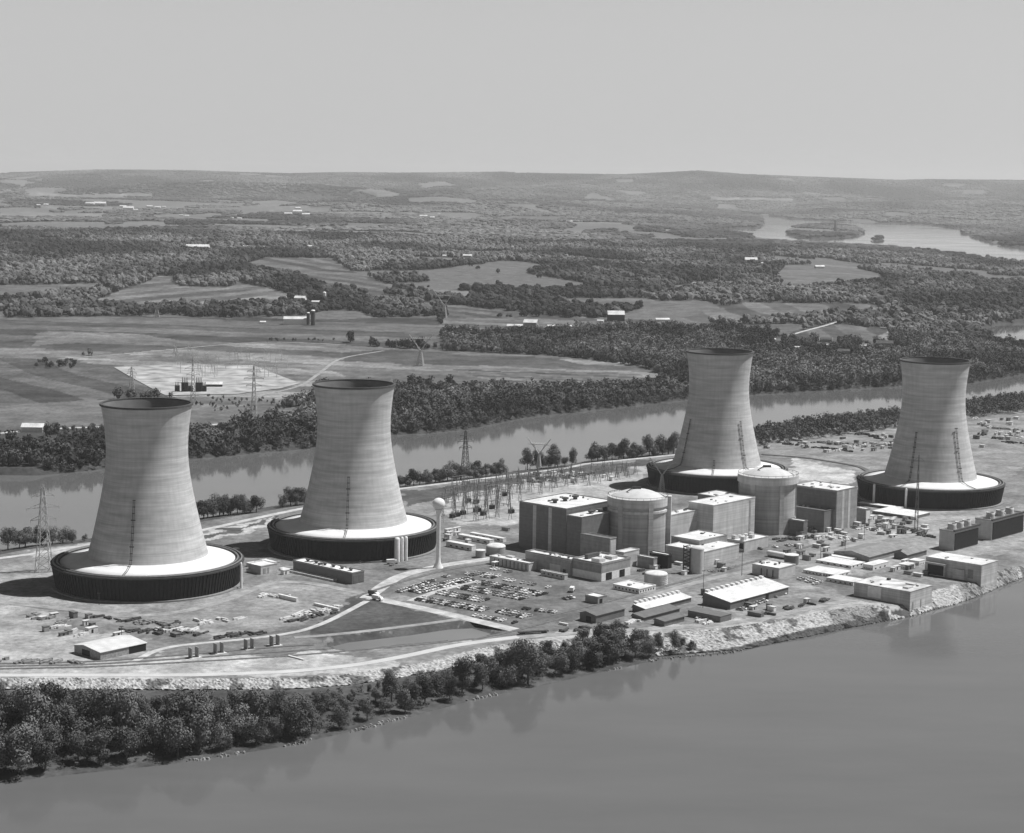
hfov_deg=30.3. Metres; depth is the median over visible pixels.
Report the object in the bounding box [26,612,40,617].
stock heap
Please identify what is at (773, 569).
lab building
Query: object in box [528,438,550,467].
lattice pylon
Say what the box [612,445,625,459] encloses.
broadleaf tree
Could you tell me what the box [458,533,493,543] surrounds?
site cabin
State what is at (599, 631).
broadleaf tree
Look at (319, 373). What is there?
field road
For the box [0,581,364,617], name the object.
gravel road
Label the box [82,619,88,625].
site hut
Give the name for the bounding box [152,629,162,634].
stock heap
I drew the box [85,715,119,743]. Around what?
broadleaf tree
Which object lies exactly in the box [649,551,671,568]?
hatch house
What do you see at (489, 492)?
switchyard gantry
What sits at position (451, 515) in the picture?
transformer
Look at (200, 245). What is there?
farm barn
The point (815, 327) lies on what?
field road
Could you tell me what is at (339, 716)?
broadleaf tree
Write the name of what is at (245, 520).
dike road
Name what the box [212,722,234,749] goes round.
broadleaf tree
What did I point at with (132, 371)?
lattice pylon
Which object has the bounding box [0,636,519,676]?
gravel road
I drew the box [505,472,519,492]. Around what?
switchyard gantry
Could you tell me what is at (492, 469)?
broadleaf tree
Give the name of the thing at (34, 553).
dike road
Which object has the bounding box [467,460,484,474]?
broadleaf tree
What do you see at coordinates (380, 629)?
gravel road
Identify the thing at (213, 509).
broadleaf tree
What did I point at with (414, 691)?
broadleaf tree
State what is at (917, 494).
lattice crane
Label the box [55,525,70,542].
broadleaf tree
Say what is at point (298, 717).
broadleaf tree
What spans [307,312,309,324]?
farm silo
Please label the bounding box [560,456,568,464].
broadleaf tree
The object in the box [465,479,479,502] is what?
switchyard gantry
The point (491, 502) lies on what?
switchyard gantry
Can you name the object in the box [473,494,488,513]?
switchyard gantry
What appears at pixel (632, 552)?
service building
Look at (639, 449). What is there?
broadleaf tree
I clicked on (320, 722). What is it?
undergrowth
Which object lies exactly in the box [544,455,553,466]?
broadleaf tree
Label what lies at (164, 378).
gravel ground
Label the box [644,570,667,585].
ribbed tank
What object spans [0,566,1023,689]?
riprap embankment
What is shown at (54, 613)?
site hut
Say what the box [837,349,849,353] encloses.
farm house
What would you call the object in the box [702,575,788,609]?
warehouse
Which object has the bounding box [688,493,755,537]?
auxiliary building
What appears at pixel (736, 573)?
gravel road
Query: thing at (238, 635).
stock heap
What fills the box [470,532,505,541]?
site cabin
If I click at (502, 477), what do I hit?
switchyard gantry
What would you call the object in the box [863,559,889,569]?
office trailer
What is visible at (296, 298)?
farm barn
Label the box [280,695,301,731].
broadleaf tree
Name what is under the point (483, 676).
broadleaf tree
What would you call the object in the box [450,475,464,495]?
switchyard gantry
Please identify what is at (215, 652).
wall pier pair
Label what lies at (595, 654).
broadleaf tree
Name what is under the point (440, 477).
broadleaf tree
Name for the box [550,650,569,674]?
broadleaf tree
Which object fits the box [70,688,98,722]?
broadleaf tree
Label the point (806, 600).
site hut
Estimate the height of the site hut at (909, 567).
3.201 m
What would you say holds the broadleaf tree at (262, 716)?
on the terrain at (68, 394)
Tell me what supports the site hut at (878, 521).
on the terrain at (68, 394)
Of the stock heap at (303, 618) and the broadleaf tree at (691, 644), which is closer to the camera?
the broadleaf tree at (691, 644)
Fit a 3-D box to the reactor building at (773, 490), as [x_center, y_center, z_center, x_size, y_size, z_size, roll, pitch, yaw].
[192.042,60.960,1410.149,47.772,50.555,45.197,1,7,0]
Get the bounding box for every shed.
[74,635,146,659]
[248,560,277,574]
[259,558,279,566]
[579,604,625,622]
[585,592,606,603]
[631,604,680,620]
[653,613,684,626]
[655,318,669,320]
[688,607,731,622]
[747,610,763,616]
[833,542,902,561]
[858,501,903,508]
[872,507,929,518]
[894,546,926,558]
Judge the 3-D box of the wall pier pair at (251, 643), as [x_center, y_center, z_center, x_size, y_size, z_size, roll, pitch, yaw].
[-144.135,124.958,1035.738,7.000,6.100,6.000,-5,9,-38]
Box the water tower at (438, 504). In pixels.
[432,498,444,568]
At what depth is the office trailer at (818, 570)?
1258.15 m
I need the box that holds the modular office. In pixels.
[613,580,655,593]
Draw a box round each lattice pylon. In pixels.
[27,484,58,572]
[127,366,136,391]
[150,299,163,316]
[185,358,200,399]
[244,366,263,415]
[409,334,431,365]
[435,292,452,317]
[459,429,473,465]
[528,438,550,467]
[649,457,675,491]
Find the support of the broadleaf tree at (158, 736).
on the terrain at (68, 394)
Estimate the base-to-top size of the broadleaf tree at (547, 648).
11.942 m
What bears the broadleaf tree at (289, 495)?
on the terrain at (68, 394)
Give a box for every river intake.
[854,576,931,611]
[925,552,997,586]
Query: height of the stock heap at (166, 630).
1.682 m
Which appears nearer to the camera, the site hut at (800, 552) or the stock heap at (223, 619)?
the stock heap at (223, 619)
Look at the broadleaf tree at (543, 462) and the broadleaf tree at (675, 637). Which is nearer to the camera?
the broadleaf tree at (675, 637)
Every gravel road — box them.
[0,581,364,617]
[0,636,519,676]
[126,601,369,663]
[293,618,462,638]
[360,557,489,598]
[367,598,518,630]
[406,580,476,601]
[489,599,854,642]
[644,536,898,597]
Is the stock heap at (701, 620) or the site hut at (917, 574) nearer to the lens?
the stock heap at (701, 620)
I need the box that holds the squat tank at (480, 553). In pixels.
[476,549,484,557]
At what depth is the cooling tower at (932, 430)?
1534.35 m
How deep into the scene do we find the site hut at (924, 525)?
1432.15 m
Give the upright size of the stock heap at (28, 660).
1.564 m
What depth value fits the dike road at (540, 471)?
1701.86 m
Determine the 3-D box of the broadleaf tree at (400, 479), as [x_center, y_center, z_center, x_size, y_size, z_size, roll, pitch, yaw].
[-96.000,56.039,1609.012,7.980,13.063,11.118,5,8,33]
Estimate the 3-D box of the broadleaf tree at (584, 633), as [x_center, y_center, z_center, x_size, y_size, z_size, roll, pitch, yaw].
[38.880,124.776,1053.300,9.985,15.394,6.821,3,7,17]
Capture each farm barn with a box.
[186,244,209,247]
[283,316,306,324]
[294,296,306,300]
[523,319,538,326]
[607,311,624,321]
[814,265,824,267]
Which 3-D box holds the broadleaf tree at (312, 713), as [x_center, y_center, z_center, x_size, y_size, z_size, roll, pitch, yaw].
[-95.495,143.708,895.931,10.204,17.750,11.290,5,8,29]
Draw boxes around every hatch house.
[637,554,657,567]
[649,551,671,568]
[789,518,807,534]
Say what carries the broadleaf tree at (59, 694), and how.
on the terrain at (68, 394)
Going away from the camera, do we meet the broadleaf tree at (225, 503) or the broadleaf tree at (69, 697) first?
the broadleaf tree at (69, 697)
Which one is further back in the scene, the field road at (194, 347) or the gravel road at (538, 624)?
the field road at (194, 347)
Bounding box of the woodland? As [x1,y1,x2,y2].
[0,169,1023,470]
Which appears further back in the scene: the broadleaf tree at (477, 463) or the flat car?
the broadleaf tree at (477, 463)
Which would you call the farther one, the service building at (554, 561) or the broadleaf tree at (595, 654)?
the service building at (554, 561)
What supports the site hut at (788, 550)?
on the terrain at (68, 394)
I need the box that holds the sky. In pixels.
[0,0,1023,179]
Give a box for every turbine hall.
[519,493,606,553]
[796,480,857,530]
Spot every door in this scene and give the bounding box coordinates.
[82,649,89,656]
[353,575,357,582]
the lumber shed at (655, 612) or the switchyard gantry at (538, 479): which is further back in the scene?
the switchyard gantry at (538, 479)
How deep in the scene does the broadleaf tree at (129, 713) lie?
861.89 m
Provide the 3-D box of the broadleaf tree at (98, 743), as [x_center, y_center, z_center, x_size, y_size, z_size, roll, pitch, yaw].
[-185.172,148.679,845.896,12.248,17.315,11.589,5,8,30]
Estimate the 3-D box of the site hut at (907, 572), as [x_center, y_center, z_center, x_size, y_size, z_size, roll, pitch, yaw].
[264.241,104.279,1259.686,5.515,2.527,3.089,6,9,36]
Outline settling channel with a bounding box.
[279,567,336,581]
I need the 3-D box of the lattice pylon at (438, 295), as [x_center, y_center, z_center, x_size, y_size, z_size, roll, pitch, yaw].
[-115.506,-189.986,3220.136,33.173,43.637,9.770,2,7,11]
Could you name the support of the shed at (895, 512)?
on the terrain at (68, 394)
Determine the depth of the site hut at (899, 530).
1405.49 m
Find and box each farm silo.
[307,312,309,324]
[311,310,314,325]
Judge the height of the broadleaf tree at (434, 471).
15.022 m
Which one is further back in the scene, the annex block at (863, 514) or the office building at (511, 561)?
the annex block at (863, 514)
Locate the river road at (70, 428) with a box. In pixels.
[1,424,216,433]
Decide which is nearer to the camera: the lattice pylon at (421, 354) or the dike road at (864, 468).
the dike road at (864, 468)
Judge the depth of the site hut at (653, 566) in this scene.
1264.74 m
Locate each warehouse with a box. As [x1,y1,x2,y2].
[631,590,691,611]
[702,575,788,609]
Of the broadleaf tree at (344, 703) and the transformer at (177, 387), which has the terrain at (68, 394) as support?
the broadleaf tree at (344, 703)
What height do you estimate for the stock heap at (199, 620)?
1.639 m
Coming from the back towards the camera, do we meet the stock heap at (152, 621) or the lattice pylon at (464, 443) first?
the lattice pylon at (464, 443)
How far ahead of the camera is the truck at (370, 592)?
1170.63 m
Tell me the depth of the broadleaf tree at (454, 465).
1644.10 m
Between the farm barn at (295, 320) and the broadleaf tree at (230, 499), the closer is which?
the broadleaf tree at (230, 499)
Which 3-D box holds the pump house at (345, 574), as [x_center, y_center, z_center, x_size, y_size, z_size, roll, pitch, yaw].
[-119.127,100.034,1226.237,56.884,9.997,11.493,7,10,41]
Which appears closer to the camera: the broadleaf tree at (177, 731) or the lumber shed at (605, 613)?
the broadleaf tree at (177, 731)
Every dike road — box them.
[0,543,89,558]
[202,507,302,530]
[400,454,674,488]
[761,454,868,470]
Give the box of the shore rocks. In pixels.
[11,649,742,781]
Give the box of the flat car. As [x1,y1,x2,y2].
[517,629,548,634]
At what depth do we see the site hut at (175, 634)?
1060.86 m
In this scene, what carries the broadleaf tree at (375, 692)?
on the terrain at (68, 394)
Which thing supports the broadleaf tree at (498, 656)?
on the terrain at (68, 394)
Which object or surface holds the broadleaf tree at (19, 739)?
on the terrain at (68, 394)
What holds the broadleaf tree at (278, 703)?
on the terrain at (68, 394)
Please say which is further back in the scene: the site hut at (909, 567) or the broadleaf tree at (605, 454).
the broadleaf tree at (605, 454)
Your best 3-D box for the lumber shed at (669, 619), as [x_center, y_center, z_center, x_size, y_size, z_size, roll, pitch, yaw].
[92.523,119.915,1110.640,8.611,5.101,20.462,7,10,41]
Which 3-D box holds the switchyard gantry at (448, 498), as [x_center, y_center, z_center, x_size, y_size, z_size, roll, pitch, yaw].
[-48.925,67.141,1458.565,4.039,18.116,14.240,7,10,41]
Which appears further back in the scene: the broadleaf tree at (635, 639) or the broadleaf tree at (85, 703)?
the broadleaf tree at (635, 639)
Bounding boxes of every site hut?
[42,625,48,631]
[49,612,58,616]
[58,631,68,636]
[64,629,72,634]
[69,610,77,618]
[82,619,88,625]
[84,625,98,633]
[85,613,92,618]
[112,630,124,635]
[170,631,180,636]
[280,569,289,574]
[444,533,451,538]
[453,526,460,531]
[502,527,509,530]
[649,565,657,568]
[674,561,682,565]
[681,570,687,574]
[716,562,725,567]
[721,567,726,571]
[749,605,757,609]
[767,605,776,611]
[783,548,790,552]
[796,543,801,548]
[796,550,805,555]
[802,554,811,560]
[803,597,810,603]
[812,543,821,547]
[814,535,821,539]
[823,546,829,551]
[823,553,831,557]
[859,533,864,538]
[875,519,882,523]
[877,531,885,534]
[883,522,889,527]
[888,534,897,537]
[890,566,895,571]
[897,528,903,533]
[904,570,912,574]
[905,564,913,569]
[913,572,922,576]
[920,524,928,527]
[922,570,928,575]
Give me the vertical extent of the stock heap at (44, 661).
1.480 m
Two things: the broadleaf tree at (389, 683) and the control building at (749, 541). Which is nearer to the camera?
the broadleaf tree at (389, 683)
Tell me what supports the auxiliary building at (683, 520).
on the terrain at (68, 394)
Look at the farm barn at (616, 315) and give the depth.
3213.37 m
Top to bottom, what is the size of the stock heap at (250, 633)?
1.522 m
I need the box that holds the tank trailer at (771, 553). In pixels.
[766,550,784,558]
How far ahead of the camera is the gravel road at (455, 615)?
1124.03 m
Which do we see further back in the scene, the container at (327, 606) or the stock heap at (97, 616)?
the container at (327, 606)
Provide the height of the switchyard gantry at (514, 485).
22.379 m
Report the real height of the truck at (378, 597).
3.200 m
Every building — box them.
[21,423,44,431]
[123,206,133,209]
[206,382,222,386]
[489,554,536,571]
[525,549,576,575]
[572,552,630,581]
[607,486,671,555]
[615,547,639,566]
[665,540,739,566]
[671,507,696,535]
[671,530,726,544]
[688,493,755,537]
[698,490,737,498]
[727,532,768,551]
[737,465,798,534]
[752,559,795,578]
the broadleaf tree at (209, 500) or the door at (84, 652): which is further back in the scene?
the broadleaf tree at (209, 500)
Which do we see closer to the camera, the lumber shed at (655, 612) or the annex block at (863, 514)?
the lumber shed at (655, 612)
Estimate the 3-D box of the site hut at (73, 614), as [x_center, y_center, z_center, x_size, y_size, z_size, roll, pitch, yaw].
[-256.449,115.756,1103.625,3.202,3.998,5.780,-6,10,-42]
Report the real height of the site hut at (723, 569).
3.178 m
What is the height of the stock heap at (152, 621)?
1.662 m
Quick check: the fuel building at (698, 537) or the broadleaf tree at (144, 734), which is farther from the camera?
the fuel building at (698, 537)
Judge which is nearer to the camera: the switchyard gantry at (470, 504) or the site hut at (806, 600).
the site hut at (806, 600)
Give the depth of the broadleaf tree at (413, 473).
1613.84 m
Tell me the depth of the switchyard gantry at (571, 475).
1604.28 m
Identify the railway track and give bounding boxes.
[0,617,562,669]
[0,640,447,663]
[0,641,448,666]
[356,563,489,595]
[550,545,811,615]
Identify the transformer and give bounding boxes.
[175,382,179,390]
[181,377,188,391]
[195,377,201,391]
[202,382,206,390]
[449,511,455,517]
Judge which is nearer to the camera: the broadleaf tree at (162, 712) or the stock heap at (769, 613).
the broadleaf tree at (162, 712)
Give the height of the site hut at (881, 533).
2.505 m
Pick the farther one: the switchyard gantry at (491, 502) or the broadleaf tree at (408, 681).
the switchyard gantry at (491, 502)
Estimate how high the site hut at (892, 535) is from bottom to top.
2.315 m
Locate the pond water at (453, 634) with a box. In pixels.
[332,628,489,649]
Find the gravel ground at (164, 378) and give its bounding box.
[115,364,298,394]
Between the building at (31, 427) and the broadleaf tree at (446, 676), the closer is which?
the broadleaf tree at (446, 676)
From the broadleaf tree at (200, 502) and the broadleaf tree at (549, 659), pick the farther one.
the broadleaf tree at (200, 502)
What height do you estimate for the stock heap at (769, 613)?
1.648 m
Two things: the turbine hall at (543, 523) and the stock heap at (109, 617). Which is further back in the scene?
the turbine hall at (543, 523)
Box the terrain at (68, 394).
[0,172,1023,782]
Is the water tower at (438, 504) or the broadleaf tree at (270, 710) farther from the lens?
the water tower at (438, 504)
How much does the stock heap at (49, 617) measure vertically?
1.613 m
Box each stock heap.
[13,658,26,663]
[21,658,39,663]
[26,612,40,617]
[39,657,52,663]
[41,615,55,619]
[50,658,62,663]
[52,624,71,628]
[53,619,71,624]
[67,659,84,663]
[74,631,88,637]
[90,614,104,618]
[103,615,120,620]
[116,616,141,621]
[123,628,140,631]
[133,618,143,624]
[137,628,155,633]
[139,619,151,624]
[145,619,160,623]
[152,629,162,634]
[155,627,167,632]
[176,626,189,629]
[190,626,199,630]
[193,618,209,623]
[193,630,208,636]
[198,619,213,624]
[213,635,226,639]
[216,617,229,621]
[224,632,239,636]
[230,631,247,637]
[233,616,247,619]
[238,630,252,635]
[253,630,266,634]
[257,592,267,597]
[269,594,279,598]
[279,616,292,619]
[283,618,296,622]
[291,612,302,616]
[297,615,308,621]
[298,609,309,616]
[301,611,314,615]
[309,608,329,613]
[309,612,320,618]
[559,627,568,632]
[695,618,708,622]
[702,620,713,624]
[762,611,775,615]
[819,597,829,602]
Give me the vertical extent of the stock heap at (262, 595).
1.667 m
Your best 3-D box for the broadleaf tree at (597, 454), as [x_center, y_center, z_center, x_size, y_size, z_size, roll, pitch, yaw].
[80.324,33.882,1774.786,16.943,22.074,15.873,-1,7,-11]
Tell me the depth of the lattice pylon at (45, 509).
1226.81 m
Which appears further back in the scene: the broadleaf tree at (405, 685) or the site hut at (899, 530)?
the site hut at (899, 530)
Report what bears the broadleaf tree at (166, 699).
on the terrain at (68, 394)
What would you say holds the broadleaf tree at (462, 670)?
on the terrain at (68, 394)
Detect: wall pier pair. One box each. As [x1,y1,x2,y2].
[187,646,200,658]
[212,642,226,654]
[241,638,254,650]
[268,634,282,645]
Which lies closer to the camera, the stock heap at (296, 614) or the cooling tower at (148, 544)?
the stock heap at (296, 614)
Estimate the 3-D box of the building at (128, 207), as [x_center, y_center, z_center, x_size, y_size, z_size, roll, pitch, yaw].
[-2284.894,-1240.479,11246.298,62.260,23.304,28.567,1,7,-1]
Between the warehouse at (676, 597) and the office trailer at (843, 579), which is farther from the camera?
the office trailer at (843, 579)
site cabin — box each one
[446,540,475,550]
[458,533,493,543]
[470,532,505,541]
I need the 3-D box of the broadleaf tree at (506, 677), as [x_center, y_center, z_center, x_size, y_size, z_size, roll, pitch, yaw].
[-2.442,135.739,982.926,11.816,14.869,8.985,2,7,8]
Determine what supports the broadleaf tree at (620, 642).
on the terrain at (68, 394)
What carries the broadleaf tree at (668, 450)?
on the terrain at (68, 394)
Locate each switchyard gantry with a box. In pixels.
[441,493,455,522]
[442,493,456,512]
[444,486,458,499]
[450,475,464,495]
[451,479,466,507]
[452,485,467,512]
[455,476,470,499]
[462,485,477,506]
[462,497,478,520]
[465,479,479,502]
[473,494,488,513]
[473,502,489,520]
[478,483,491,502]
[483,497,499,519]
[484,484,498,503]
[486,483,499,511]
[494,473,509,494]
[495,488,510,508]
[495,501,511,519]
[499,477,512,497]
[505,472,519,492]
[506,478,521,504]
[517,466,531,493]
[527,472,542,493]
[538,475,552,493]
[564,473,578,485]
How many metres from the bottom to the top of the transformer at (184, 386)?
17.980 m
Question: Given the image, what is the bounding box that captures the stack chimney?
[834,220,836,230]
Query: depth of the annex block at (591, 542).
1286.47 m
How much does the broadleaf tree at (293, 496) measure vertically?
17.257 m
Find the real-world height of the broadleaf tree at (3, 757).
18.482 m
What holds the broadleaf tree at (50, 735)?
on the terrain at (68, 394)
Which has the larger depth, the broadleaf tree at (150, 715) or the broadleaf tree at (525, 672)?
the broadleaf tree at (525, 672)
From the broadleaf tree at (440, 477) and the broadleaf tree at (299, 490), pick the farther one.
the broadleaf tree at (440, 477)
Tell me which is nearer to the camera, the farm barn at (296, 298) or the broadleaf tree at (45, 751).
the broadleaf tree at (45, 751)
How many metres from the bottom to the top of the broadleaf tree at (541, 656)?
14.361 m
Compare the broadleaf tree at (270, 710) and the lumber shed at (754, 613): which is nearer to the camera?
the broadleaf tree at (270, 710)
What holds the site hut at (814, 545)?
on the terrain at (68, 394)
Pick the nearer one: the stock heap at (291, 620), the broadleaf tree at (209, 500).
the stock heap at (291, 620)
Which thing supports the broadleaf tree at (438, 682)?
on the terrain at (68, 394)
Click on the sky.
(869, 89)
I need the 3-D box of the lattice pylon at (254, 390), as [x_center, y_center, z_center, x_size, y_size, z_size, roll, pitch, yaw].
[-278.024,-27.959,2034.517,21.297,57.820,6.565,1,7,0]
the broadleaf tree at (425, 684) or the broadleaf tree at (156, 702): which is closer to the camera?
the broadleaf tree at (156, 702)
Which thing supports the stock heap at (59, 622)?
on the terrain at (68, 394)
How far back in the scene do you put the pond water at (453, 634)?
1072.74 m
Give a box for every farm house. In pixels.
[744,257,757,261]
[820,337,831,341]
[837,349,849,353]
[876,340,893,346]
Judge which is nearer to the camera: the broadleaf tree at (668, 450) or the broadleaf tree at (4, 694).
the broadleaf tree at (4, 694)
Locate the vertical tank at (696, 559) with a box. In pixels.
[683,545,703,573]
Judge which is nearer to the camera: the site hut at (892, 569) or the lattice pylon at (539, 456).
the site hut at (892, 569)
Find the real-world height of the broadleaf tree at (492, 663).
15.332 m
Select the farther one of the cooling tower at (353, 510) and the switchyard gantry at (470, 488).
the switchyard gantry at (470, 488)
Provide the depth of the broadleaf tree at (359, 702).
933.48 m
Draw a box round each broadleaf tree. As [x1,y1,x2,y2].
[0,526,17,549]
[0,684,9,707]
[0,704,9,736]
[0,717,6,741]
[0,740,12,767]
[1,685,27,729]
[4,721,38,773]
[11,684,52,729]
[12,531,27,547]
[14,527,36,546]
[16,683,47,718]
[22,715,42,760]
[32,719,64,753]
[32,739,56,770]
[33,525,47,544]
[37,679,67,727]
[41,710,66,747]
[46,526,57,543]
[48,701,75,720]
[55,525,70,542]
[55,693,76,704]
[59,709,93,746]
[64,733,89,761]
[65,529,76,540]
[66,696,90,722]
[68,688,82,698]
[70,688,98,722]
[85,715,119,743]
[86,729,111,763]
[87,688,95,698]
[89,686,120,732]
[106,725,142,758]
[108,688,150,730]
[131,725,155,752]
[136,693,150,725]
[140,707,161,727]
[144,714,166,748]
[149,695,163,714]
[152,708,168,728]
[162,693,174,713]
[163,717,194,756]
[164,688,190,717]
[166,690,201,745]
[184,701,215,752]
[193,687,215,715]
[196,500,206,515]
[199,500,211,518]
[200,499,214,517]
[204,705,221,742]
[206,501,218,516]
[209,492,228,516]
[212,699,221,719]
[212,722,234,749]
[214,697,231,727]
[216,702,259,740]
[218,494,233,515]
[227,497,237,514]
[227,689,240,710]
[228,694,241,713]
[231,493,245,513]
[238,687,269,721]
[240,497,252,513]
[241,720,269,744]
[248,495,265,511]
[258,701,269,722]
[262,694,274,720]
[264,716,282,739]
[269,688,289,723]
[277,493,288,506]
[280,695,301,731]
[282,692,315,737]
[283,486,295,505]
[287,487,303,505]
[290,488,304,504]
[297,487,306,501]
[301,703,320,733]
[310,702,326,717]
[311,691,327,707]
[323,694,336,710]
[331,704,351,728]
[338,695,349,711]
[346,693,352,701]
[357,698,364,708]
[360,697,374,720]
[370,686,379,699]
[379,697,392,712]
[382,669,402,701]
[394,688,417,712]
[397,475,403,486]
[401,683,409,690]
[404,677,413,686]
[405,469,422,485]
[405,476,413,485]
[407,681,421,704]
[415,670,430,681]
[415,674,435,702]
[421,469,432,482]
[423,474,434,483]
[429,669,446,695]
[432,468,440,482]
[435,472,443,482]
[438,464,456,481]
[440,669,451,681]
[443,675,458,700]
[446,460,458,480]
[450,655,475,692]
[452,463,460,480]
[456,464,467,479]
[462,466,473,478]
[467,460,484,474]
[470,466,480,478]
[471,662,481,684]
[474,653,486,666]
[475,662,489,690]
[482,463,489,474]
[483,656,502,680]
[488,464,496,473]
[493,458,508,475]
[494,647,503,675]
[496,664,518,687]
[499,645,524,681]
[509,638,546,683]
[514,664,534,677]
[519,447,533,469]
[531,450,543,465]
[534,651,548,670]
[538,455,547,468]
[538,640,555,655]
[542,653,552,666]
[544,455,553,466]
[546,444,560,467]
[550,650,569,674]
[551,450,560,467]
[553,647,569,666]
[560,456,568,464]
[560,641,570,651]
[564,647,580,671]
[569,447,577,462]
[571,640,589,666]
[572,634,583,647]
[577,627,590,643]
[579,636,596,648]
[584,447,598,461]
[584,641,603,666]
[590,441,604,460]
[590,622,607,638]
[595,629,620,664]
[601,444,609,460]
[606,619,626,640]
[607,443,617,456]
[608,627,626,659]
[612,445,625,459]
[618,438,631,458]
[625,448,636,458]
[625,628,645,657]
[630,442,643,457]
[641,434,653,455]
[641,638,657,656]
[642,629,652,644]
[649,444,659,455]
[652,632,663,640]
[652,635,663,648]
[653,434,668,452]
[654,441,669,454]
[665,438,676,454]
[667,431,679,453]
[669,629,681,648]
[688,640,695,648]
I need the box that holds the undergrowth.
[0,638,689,773]
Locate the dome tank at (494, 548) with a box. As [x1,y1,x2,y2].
[486,543,505,555]
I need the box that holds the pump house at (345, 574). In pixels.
[293,558,364,583]
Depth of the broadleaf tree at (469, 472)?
1651.83 m
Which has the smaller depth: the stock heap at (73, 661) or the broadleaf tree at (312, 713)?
the broadleaf tree at (312, 713)
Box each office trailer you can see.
[540,569,567,579]
[803,566,835,575]
[816,556,864,567]
[823,568,850,576]
[826,574,861,585]
[832,553,856,559]
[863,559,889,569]
[898,562,914,568]
[909,558,925,565]
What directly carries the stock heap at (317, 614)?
on the terrain at (68, 394)
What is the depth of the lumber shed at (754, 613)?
1130.05 m
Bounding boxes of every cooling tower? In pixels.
[50,397,243,603]
[267,379,435,562]
[646,348,787,494]
[856,357,1005,510]
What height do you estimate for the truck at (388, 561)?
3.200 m
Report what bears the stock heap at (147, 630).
on the terrain at (68, 394)
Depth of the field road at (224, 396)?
2217.62 m
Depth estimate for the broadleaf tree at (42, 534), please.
1337.27 m
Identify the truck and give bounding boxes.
[368,590,379,594]
[372,594,383,600]
[386,559,398,563]
[569,586,574,592]
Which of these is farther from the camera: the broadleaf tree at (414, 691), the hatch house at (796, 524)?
the hatch house at (796, 524)
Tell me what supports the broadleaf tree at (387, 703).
on the terrain at (68, 394)
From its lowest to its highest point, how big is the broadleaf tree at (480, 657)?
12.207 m
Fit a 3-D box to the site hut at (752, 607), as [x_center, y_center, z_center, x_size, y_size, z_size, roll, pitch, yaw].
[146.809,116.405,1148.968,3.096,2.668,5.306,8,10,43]
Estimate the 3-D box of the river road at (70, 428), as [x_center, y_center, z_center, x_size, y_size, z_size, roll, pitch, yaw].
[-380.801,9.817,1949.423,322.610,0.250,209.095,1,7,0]
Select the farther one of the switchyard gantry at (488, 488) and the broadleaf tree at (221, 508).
the switchyard gantry at (488, 488)
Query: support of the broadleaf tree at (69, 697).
on the terrain at (68, 394)
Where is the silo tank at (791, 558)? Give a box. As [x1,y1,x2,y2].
[784,553,798,564]
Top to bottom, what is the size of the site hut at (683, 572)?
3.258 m
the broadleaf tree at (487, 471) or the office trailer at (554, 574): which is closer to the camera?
the office trailer at (554, 574)
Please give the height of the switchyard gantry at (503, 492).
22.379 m
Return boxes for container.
[278,594,297,601]
[288,655,304,660]
[314,602,339,610]
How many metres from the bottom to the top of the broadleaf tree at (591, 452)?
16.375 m
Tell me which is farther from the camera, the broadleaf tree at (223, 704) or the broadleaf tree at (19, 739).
the broadleaf tree at (223, 704)
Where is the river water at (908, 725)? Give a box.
[0,213,1023,832]
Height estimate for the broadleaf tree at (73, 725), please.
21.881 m
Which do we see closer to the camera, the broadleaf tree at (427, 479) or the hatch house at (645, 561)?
the hatch house at (645, 561)
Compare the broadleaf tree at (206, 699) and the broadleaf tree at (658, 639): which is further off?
the broadleaf tree at (658, 639)
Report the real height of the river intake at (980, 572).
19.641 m
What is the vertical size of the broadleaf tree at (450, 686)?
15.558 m
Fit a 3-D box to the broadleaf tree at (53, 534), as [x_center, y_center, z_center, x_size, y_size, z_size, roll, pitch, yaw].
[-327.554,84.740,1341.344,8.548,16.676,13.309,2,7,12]
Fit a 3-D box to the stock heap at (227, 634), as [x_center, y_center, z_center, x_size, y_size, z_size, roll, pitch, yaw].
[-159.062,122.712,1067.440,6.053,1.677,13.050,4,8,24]
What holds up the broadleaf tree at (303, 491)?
on the terrain at (68, 394)
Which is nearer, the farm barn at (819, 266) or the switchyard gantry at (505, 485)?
the switchyard gantry at (505, 485)
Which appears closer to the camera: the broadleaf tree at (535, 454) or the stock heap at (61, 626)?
the stock heap at (61, 626)
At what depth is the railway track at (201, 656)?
1012.54 m
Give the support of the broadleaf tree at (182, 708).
on the terrain at (68, 394)
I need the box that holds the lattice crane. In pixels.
[913,455,922,533]
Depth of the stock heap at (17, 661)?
998.18 m
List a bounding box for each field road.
[60,342,341,358]
[168,396,283,397]
[256,351,381,395]
[791,321,836,334]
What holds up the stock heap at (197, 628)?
on the terrain at (68, 394)
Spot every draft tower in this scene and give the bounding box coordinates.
[939,519,980,550]
[975,507,1023,539]
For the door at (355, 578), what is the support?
in the pump house at (345, 574)
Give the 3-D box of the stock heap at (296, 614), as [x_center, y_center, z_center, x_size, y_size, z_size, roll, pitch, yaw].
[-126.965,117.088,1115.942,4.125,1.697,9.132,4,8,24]
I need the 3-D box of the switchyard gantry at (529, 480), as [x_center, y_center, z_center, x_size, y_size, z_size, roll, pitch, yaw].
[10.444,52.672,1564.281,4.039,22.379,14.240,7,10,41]
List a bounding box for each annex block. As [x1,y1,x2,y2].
[566,508,608,556]
[580,532,616,555]
[796,504,833,532]
[856,506,870,523]

